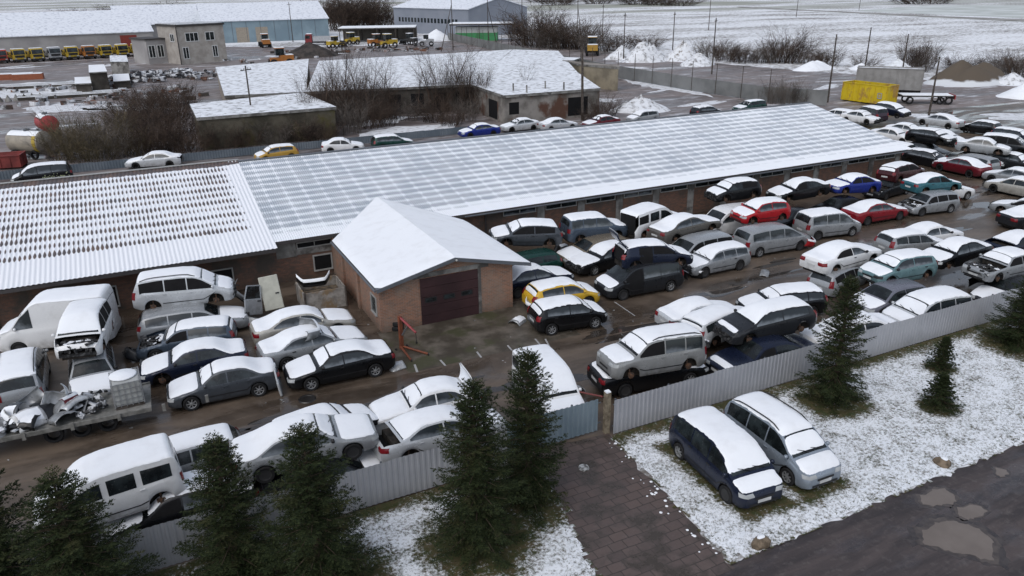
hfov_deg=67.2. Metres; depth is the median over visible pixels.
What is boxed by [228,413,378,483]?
parked car
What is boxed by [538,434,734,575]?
driveway
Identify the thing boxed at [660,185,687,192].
window
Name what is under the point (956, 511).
wet margin
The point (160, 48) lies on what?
window
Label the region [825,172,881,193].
parked car
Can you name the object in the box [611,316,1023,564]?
lawn
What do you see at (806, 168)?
window
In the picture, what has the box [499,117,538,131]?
parked car
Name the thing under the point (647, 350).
parked car
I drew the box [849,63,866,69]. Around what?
snow heap
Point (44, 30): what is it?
long hall
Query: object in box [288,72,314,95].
bare tree
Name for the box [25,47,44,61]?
works truck
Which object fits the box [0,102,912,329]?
workshop building
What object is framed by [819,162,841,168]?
window
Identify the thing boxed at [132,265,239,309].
parked car
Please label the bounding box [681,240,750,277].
parked car
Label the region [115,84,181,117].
bare bush
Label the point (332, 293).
wooden skip
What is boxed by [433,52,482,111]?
bare bush
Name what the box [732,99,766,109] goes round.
parked car
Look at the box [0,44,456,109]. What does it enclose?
yard clutter
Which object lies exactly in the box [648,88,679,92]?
snow patch
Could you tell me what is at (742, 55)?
bare bush
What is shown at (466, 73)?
bare tree
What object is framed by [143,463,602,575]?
lawn
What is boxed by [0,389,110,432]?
scrap
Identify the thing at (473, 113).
bare bush
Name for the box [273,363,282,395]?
loose door
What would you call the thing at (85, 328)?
parked car
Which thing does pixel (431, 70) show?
bare tree
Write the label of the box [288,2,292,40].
utility pole
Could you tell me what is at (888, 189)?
parked car
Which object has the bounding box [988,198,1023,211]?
parked car
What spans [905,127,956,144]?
parked car
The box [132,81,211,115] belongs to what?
bare bush
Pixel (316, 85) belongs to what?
bare bush
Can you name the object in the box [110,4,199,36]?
storage hall
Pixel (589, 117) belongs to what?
bare bush
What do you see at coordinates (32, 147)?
bare bush
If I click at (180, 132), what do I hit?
bare bush
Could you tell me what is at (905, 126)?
parked car
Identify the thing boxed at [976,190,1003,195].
puddle
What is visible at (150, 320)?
parked car
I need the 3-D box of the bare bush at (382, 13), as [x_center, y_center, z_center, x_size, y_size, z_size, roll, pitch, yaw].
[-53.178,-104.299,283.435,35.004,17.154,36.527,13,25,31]
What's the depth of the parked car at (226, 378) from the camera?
31.01 m
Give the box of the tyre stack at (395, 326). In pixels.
[392,322,403,330]
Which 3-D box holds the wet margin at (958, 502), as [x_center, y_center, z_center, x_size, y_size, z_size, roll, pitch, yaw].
[13.722,6.808,24.900,1.882,0.001,1.139,-11,24,-24]
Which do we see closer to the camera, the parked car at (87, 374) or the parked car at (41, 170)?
the parked car at (87, 374)
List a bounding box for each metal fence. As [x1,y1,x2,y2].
[0,126,467,179]
[4,428,507,575]
[612,288,1020,433]
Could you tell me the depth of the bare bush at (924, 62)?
134.99 m
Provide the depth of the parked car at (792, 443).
25.90 m
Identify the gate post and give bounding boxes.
[602,389,610,433]
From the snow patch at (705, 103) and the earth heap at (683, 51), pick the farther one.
the earth heap at (683, 51)
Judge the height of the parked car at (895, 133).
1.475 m
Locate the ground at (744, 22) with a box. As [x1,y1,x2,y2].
[0,0,1023,563]
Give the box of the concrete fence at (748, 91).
[447,24,827,105]
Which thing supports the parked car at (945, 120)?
on the scrap yard at (30, 459)
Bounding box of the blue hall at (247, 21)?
[196,1,328,42]
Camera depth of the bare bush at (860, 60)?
142.77 m
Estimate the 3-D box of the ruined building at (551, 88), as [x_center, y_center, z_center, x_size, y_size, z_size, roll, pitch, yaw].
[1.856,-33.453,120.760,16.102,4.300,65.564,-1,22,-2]
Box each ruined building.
[190,92,336,149]
[215,59,309,99]
[306,49,512,116]
[471,49,600,123]
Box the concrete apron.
[377,302,580,372]
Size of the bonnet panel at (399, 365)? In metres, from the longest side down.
0.713 x 0.504 x 0.223 m
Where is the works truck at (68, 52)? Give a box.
[61,46,79,59]
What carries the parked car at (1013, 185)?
on the scrap yard at (30, 459)
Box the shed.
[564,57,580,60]
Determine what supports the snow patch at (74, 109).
on the works yard at (64, 69)
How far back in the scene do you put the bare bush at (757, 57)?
153.31 m
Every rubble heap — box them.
[604,45,630,59]
[608,95,670,112]
[616,39,666,62]
[680,52,714,66]
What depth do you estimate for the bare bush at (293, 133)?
81.51 m
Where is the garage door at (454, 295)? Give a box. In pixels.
[419,269,478,324]
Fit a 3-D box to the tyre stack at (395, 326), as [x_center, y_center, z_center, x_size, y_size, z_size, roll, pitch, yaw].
[-5.612,1.777,37.575,0.743,0.450,0.693,-11,24,-24]
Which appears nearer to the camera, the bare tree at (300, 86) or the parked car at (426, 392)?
the parked car at (426, 392)
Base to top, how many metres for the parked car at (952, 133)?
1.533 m
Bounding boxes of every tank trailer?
[5,128,52,159]
[34,112,60,134]
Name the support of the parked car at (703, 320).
on the scrap yard at (30, 459)
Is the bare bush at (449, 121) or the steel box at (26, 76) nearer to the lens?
the bare bush at (449, 121)
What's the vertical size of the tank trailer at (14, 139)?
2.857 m
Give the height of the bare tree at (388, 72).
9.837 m
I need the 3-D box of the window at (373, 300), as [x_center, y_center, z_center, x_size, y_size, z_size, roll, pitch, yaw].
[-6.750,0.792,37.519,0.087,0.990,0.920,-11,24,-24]
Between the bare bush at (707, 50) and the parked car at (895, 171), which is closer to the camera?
the parked car at (895, 171)
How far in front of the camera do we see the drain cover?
26.61 m
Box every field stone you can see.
[751,534,770,550]
[932,457,950,468]
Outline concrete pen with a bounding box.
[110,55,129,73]
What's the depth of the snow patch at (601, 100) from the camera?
108.50 m
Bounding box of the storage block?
[562,60,619,90]
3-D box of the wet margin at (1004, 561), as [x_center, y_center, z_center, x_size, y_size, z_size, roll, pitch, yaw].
[13.375,7.475,23.234,2.750,0.001,2.278,9,24,23]
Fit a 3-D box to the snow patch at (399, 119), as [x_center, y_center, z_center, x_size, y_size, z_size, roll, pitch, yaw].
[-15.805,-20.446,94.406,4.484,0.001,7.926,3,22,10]
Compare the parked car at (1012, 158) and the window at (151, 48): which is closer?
the parked car at (1012, 158)
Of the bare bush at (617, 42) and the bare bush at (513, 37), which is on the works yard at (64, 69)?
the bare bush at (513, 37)
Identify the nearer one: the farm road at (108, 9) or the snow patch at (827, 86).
the snow patch at (827, 86)
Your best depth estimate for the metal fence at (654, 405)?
31.47 m
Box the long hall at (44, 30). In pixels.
[0,9,153,51]
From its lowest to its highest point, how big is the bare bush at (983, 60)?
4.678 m
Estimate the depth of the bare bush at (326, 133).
81.89 m
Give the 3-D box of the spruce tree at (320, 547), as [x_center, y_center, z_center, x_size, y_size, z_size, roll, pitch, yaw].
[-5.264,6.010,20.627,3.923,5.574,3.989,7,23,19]
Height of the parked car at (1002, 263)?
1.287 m
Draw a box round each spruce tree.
[0,465,165,575]
[0,468,55,575]
[171,430,285,575]
[248,419,391,575]
[416,376,534,575]
[490,345,568,527]
[794,274,876,416]
[917,371,965,414]
[922,336,959,374]
[974,275,1023,354]
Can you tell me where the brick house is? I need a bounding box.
[155,21,227,64]
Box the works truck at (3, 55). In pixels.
[0,49,8,62]
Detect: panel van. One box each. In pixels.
[0,284,121,351]
[32,433,185,537]
[512,344,583,413]
[620,202,676,238]
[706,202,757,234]
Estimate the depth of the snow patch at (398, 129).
88.97 m
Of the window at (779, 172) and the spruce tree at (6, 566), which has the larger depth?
the window at (779, 172)
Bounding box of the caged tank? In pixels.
[108,366,145,410]
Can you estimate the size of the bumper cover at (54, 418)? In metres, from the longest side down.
1.014 x 0.868 x 0.388 m
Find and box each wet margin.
[906,513,1009,570]
[912,485,963,509]
[913,516,1002,564]
[915,487,959,506]
[950,502,990,520]
[952,503,990,521]
[991,467,1010,477]
[993,466,1010,477]
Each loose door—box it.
[244,285,262,315]
[258,274,283,310]
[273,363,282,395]
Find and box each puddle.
[247,411,293,429]
[482,381,512,391]
[573,373,588,381]
[582,322,655,339]
[595,331,630,343]
[686,286,748,297]
[728,268,802,285]
[752,258,796,268]
[920,488,956,505]
[922,521,993,559]
[953,227,972,231]
[957,505,986,519]
[968,199,1018,207]
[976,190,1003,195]
[995,467,1008,476]
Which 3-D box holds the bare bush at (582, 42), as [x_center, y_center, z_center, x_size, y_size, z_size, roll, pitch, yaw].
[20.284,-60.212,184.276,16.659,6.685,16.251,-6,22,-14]
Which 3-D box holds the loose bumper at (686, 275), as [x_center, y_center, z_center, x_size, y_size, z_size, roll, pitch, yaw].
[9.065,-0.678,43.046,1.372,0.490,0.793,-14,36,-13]
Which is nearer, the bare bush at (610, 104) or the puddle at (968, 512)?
the puddle at (968, 512)
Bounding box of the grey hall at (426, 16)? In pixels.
[392,0,527,35]
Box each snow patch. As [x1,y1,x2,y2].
[0,65,50,68]
[0,82,76,98]
[22,101,121,113]
[22,108,105,112]
[81,107,157,109]
[359,123,455,136]
[363,116,409,126]
[599,98,615,101]
[626,80,711,96]
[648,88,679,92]
[677,100,725,106]
[812,84,838,89]
[897,97,943,99]
[910,114,955,116]
[979,113,1023,119]
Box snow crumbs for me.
[609,442,716,553]
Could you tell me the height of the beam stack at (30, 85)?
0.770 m
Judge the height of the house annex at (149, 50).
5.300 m
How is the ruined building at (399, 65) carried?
on the works yard at (64, 69)
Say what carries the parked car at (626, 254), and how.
on the parked car at (618, 282)
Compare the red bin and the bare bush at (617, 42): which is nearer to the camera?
the red bin
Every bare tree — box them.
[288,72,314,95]
[316,37,336,118]
[318,65,345,102]
[334,36,362,80]
[339,41,372,101]
[351,51,389,110]
[364,53,400,115]
[379,39,407,87]
[402,35,441,83]
[404,48,438,111]
[409,60,423,103]
[438,44,468,83]
[441,32,490,82]
[457,28,478,110]
[478,57,497,90]
[518,62,537,79]
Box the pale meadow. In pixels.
[860,5,1023,17]
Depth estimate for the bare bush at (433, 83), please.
98.58 m
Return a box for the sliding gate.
[507,399,600,451]
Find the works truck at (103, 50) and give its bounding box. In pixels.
[96,44,112,57]
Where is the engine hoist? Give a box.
[395,315,428,361]
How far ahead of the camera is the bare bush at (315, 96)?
87.22 m
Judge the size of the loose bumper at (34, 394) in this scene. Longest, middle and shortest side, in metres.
1.470 x 0.793 x 0.490 m
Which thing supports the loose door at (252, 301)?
on the scrap yard at (30, 459)
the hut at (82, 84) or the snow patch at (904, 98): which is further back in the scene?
the hut at (82, 84)
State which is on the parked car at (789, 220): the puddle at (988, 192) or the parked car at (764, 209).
the parked car at (764, 209)
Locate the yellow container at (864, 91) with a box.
[841,80,899,103]
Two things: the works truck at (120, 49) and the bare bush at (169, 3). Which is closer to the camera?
the works truck at (120, 49)
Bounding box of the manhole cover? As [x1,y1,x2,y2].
[298,394,315,403]
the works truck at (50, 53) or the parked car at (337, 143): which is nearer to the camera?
the parked car at (337, 143)
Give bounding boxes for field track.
[736,6,1023,21]
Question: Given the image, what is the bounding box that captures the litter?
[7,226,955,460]
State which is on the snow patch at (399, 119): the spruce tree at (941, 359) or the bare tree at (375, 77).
the bare tree at (375, 77)
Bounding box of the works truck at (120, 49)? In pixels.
[112,43,129,56]
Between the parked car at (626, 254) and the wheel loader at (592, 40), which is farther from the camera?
the wheel loader at (592, 40)
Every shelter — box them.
[338,25,416,39]
[449,22,513,40]
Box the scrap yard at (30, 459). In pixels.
[0,101,1023,575]
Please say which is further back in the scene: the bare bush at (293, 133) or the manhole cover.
the bare bush at (293, 133)
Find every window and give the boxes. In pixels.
[111,285,120,306]
[148,45,156,57]
[156,44,164,57]
[169,34,174,41]
[182,47,189,58]
[184,32,198,41]
[205,31,214,40]
[211,267,234,281]
[212,45,218,56]
[296,238,330,248]
[312,252,333,271]
[370,292,377,316]
[503,207,535,216]
[545,201,576,209]
[585,196,615,203]
[623,190,652,197]
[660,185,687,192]
[695,180,720,187]
[760,171,783,177]
[790,166,813,172]
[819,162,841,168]
[848,158,868,164]
[874,154,895,159]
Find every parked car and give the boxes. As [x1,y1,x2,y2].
[0,347,50,408]
[11,161,73,181]
[51,298,114,360]
[68,342,117,394]
[101,469,258,538]
[124,150,183,168]
[131,315,237,358]
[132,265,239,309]
[136,303,249,340]
[139,336,248,384]
[166,356,279,410]
[168,423,240,472]
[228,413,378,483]
[249,305,355,344]
[253,143,298,157]
[255,324,367,369]
[255,449,379,495]
[271,402,378,425]
[282,339,394,390]
[321,137,363,150]
[368,363,481,423]
[371,133,413,145]
[371,404,505,462]
[458,122,500,136]
[489,218,562,245]
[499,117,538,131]
[512,248,562,267]
[512,262,573,298]
[522,276,599,306]
[527,294,607,335]
[537,117,577,128]
[556,233,626,264]
[559,211,628,242]
[564,239,618,275]
[581,114,620,124]
[587,361,708,397]
[594,261,683,300]
[596,321,706,379]
[608,227,692,268]
[626,109,659,120]
[646,212,721,242]
[655,296,733,324]
[669,406,782,508]
[671,230,733,253]
[678,304,742,347]
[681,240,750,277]
[689,105,721,113]
[704,177,761,201]
[705,333,814,372]
[712,295,816,344]
[723,391,840,489]
[730,196,790,223]
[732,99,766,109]
[732,222,810,257]
[735,281,827,312]
[763,206,806,226]
[766,176,830,201]
[792,207,861,240]
[798,310,895,343]
[799,240,881,274]
[806,266,867,297]
[809,195,862,209]
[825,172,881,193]
[829,108,852,115]
[840,109,882,124]
[840,199,908,225]
[853,278,925,312]
[857,248,937,283]
[858,105,888,121]
[861,178,907,199]
[872,126,912,141]
[873,228,942,253]
[875,101,910,118]
[876,161,924,182]
[881,285,971,321]
[884,122,917,131]
[894,140,914,158]
[897,190,959,216]
[900,172,961,193]
[901,147,946,166]
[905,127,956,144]
[905,221,964,239]
[909,141,950,156]
[913,186,974,199]
[915,113,965,128]
[923,236,993,269]
[932,156,992,177]
[938,128,964,146]
[946,151,1004,169]
[946,153,1000,169]
[955,136,1011,155]
[960,119,1001,133]
[961,246,1023,281]
[969,274,1023,299]
[981,166,1023,180]
[982,132,1023,153]
[982,176,1023,196]
[984,229,1023,249]
[987,151,1023,167]
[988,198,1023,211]
[991,126,1023,138]
[995,204,1023,229]
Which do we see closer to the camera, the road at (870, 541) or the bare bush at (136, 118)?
the road at (870, 541)
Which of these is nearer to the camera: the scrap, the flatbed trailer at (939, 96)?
the scrap
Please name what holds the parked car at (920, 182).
on the parked car at (921, 204)
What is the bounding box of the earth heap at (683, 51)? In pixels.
[666,39,695,61]
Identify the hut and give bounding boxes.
[74,77,92,91]
[89,64,109,89]
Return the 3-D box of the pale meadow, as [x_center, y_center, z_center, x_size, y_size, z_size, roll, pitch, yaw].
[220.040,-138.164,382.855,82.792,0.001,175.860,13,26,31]
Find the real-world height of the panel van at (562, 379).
1.833 m
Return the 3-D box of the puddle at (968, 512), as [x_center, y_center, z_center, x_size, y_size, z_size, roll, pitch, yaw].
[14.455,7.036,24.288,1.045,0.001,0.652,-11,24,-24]
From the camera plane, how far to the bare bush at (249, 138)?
79.64 m
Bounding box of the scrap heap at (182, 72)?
[108,68,216,83]
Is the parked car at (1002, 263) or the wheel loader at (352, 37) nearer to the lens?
the parked car at (1002, 263)
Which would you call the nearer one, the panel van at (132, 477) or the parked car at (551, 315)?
the panel van at (132, 477)
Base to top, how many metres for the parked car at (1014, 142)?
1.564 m
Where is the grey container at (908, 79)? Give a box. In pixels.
[856,65,924,95]
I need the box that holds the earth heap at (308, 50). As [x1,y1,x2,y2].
[286,42,341,57]
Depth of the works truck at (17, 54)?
174.04 m
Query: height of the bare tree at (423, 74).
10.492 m
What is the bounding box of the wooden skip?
[295,273,347,308]
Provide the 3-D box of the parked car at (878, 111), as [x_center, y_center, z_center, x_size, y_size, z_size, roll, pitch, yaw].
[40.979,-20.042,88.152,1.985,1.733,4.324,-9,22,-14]
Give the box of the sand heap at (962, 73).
[923,60,1004,86]
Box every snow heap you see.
[420,29,448,40]
[790,60,838,71]
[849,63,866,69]
[886,58,910,66]
[996,84,1023,99]
[999,72,1023,84]
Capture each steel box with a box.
[0,72,33,79]
[11,72,44,80]
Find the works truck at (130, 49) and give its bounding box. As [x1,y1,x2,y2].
[128,43,133,55]
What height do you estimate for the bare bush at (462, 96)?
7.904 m
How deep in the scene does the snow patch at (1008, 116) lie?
92.20 m
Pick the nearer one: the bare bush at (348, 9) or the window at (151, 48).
the window at (151, 48)
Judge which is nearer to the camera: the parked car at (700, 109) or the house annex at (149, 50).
the parked car at (700, 109)
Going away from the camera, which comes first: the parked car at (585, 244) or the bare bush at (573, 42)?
the parked car at (585, 244)
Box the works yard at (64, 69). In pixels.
[0,39,1023,182]
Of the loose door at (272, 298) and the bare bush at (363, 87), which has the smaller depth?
the loose door at (272, 298)
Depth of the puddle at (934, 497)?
24.93 m
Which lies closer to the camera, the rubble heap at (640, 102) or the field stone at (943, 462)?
the field stone at (943, 462)
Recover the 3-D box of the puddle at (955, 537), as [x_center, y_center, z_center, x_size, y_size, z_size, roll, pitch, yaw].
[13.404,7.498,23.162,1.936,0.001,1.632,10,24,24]
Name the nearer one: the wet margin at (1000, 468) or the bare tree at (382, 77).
the wet margin at (1000, 468)
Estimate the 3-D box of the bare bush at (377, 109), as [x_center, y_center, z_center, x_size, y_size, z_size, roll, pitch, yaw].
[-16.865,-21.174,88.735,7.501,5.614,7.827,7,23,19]
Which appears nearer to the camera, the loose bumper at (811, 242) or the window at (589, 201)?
the loose bumper at (811, 242)
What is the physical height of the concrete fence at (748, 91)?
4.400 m
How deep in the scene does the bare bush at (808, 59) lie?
150.07 m
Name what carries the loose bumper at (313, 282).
on the wooden skip
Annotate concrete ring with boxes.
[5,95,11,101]
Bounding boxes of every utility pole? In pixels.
[240,66,250,104]
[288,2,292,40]
[441,0,453,49]
[487,0,496,41]
[581,46,583,120]
[623,13,626,58]
[672,12,675,49]
[711,18,716,73]
[827,34,836,102]
[865,27,871,65]
[902,34,908,66]
[928,57,939,115]
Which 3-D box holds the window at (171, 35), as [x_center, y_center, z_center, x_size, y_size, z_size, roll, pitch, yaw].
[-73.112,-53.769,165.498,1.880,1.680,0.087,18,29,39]
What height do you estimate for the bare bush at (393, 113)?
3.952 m
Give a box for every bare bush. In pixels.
[17,132,87,160]
[22,103,107,162]
[25,104,98,146]
[36,121,135,162]
[37,114,118,149]
[40,7,88,10]
[63,113,137,160]
[66,102,148,142]
[77,85,168,119]
[89,2,122,9]
[89,99,166,135]
[92,115,156,158]
[94,109,172,156]
[96,99,144,131]
[106,90,190,137]
[110,83,172,104]
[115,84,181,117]
[117,102,193,152]
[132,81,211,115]
[132,114,199,151]
[136,97,200,132]
[139,73,201,105]
[153,0,188,4]
[153,112,225,153]
[192,120,258,149]
[221,119,273,147]
[245,121,300,144]
[271,105,328,142]
[284,71,346,111]
[291,118,345,140]
[297,63,352,124]
[300,0,366,31]
[308,38,372,121]
[313,0,350,22]
[320,0,386,29]
[327,0,389,25]
[327,89,376,134]
[329,0,402,25]
[330,84,396,129]
[336,59,391,120]
[355,1,395,25]
[359,72,409,120]
[359,95,409,126]
[395,97,432,120]
[409,90,455,122]
[416,50,463,113]
[432,101,468,126]
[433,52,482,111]
[447,53,494,112]
[449,94,484,120]
[492,0,581,45]
[496,0,592,47]
[512,11,592,48]
[529,15,608,49]
[535,0,580,5]
[547,12,620,49]
[561,23,629,51]
[575,105,610,120]
[581,0,614,3]
[584,87,630,116]
[591,26,650,51]
[608,0,657,4]
[623,30,671,47]
[635,0,680,5]
[655,0,706,5]
[688,33,737,57]
[697,35,750,61]
[712,40,774,63]
[739,43,787,63]
[754,29,809,63]
[756,20,831,63]
[759,72,791,103]
[773,76,808,103]
[786,42,833,63]
[786,79,823,102]
[799,41,852,65]
[850,52,886,65]
[884,0,953,4]
[891,31,935,66]
[899,36,947,71]
[909,37,951,69]
[936,49,997,66]
[970,47,1023,71]
[983,49,1023,75]
[992,43,1023,77]
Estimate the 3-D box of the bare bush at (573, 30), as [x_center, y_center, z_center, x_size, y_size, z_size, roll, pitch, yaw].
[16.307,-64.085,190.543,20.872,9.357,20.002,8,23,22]
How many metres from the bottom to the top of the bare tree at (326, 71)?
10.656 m
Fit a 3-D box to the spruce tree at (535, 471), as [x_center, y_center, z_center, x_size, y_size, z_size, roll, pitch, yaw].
[0.560,4.445,24.067,3.132,5.849,3.049,-17,27,-35]
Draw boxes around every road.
[0,4,398,12]
[718,441,1023,575]
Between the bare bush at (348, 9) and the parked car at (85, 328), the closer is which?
the parked car at (85, 328)
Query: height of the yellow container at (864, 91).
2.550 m
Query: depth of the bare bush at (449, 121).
90.57 m
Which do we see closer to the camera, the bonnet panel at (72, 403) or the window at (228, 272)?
the bonnet panel at (72, 403)
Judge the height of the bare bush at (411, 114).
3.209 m
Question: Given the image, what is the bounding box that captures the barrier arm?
[579,391,602,397]
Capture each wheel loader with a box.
[258,33,271,47]
[268,47,293,61]
[326,36,347,47]
[340,32,359,44]
[367,33,384,45]
[373,33,397,47]
[399,33,417,44]
[414,34,433,45]
[585,36,598,55]
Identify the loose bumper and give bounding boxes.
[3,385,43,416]
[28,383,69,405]
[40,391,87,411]
[61,392,77,403]
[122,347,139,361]
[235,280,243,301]
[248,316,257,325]
[296,271,329,286]
[299,317,320,340]
[553,245,559,251]
[684,270,688,279]
[688,271,702,278]
[802,232,815,246]
[968,278,982,286]
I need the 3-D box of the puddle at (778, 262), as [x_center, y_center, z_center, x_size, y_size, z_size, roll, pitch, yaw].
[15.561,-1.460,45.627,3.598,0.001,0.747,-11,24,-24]
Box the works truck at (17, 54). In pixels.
[6,48,26,62]
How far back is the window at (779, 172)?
57.66 m
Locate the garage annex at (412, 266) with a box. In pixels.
[330,197,530,332]
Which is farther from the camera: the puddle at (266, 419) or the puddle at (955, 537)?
the puddle at (266, 419)
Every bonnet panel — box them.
[0,402,25,421]
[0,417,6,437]
[5,414,39,432]
[8,406,47,432]
[29,401,54,418]
[53,400,69,413]
[60,395,89,410]
[389,360,406,371]
[508,315,526,325]
[559,243,567,248]
[759,269,769,276]
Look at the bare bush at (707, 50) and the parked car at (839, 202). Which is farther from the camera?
the bare bush at (707, 50)
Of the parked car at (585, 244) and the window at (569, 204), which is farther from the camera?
the window at (569, 204)
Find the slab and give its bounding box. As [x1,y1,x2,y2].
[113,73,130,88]
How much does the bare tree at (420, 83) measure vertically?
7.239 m
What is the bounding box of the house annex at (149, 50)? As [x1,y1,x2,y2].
[129,36,168,63]
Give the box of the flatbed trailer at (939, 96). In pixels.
[898,93,955,104]
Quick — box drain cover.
[578,464,588,470]
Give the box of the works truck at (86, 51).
[78,45,96,58]
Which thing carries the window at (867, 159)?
in the workshop building at (247, 222)
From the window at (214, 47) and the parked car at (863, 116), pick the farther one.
the window at (214, 47)
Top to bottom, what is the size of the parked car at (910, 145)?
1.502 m
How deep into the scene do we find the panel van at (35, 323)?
35.24 m
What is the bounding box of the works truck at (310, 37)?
[305,33,330,44]
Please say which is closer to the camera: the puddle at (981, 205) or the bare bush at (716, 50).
the puddle at (981, 205)
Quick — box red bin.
[0,151,27,169]
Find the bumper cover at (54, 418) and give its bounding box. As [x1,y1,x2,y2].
[47,410,79,425]
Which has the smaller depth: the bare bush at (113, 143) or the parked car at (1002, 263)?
the parked car at (1002, 263)
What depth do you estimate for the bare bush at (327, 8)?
337.39 m
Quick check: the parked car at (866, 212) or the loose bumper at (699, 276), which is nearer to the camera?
the loose bumper at (699, 276)
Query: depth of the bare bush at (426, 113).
92.99 m
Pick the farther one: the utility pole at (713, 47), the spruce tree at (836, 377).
the utility pole at (713, 47)
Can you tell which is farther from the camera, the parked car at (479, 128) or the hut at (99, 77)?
the hut at (99, 77)
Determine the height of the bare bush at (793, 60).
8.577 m
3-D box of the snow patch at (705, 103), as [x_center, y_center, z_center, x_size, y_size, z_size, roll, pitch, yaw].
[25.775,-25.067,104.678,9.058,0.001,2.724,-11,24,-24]
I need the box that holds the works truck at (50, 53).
[43,46,62,60]
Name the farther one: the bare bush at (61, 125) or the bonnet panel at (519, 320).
the bare bush at (61, 125)
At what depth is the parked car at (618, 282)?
40.85 m
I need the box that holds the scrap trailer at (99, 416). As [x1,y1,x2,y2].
[0,382,208,442]
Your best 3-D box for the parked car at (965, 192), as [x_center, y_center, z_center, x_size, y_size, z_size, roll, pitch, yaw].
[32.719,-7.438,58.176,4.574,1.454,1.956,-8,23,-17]

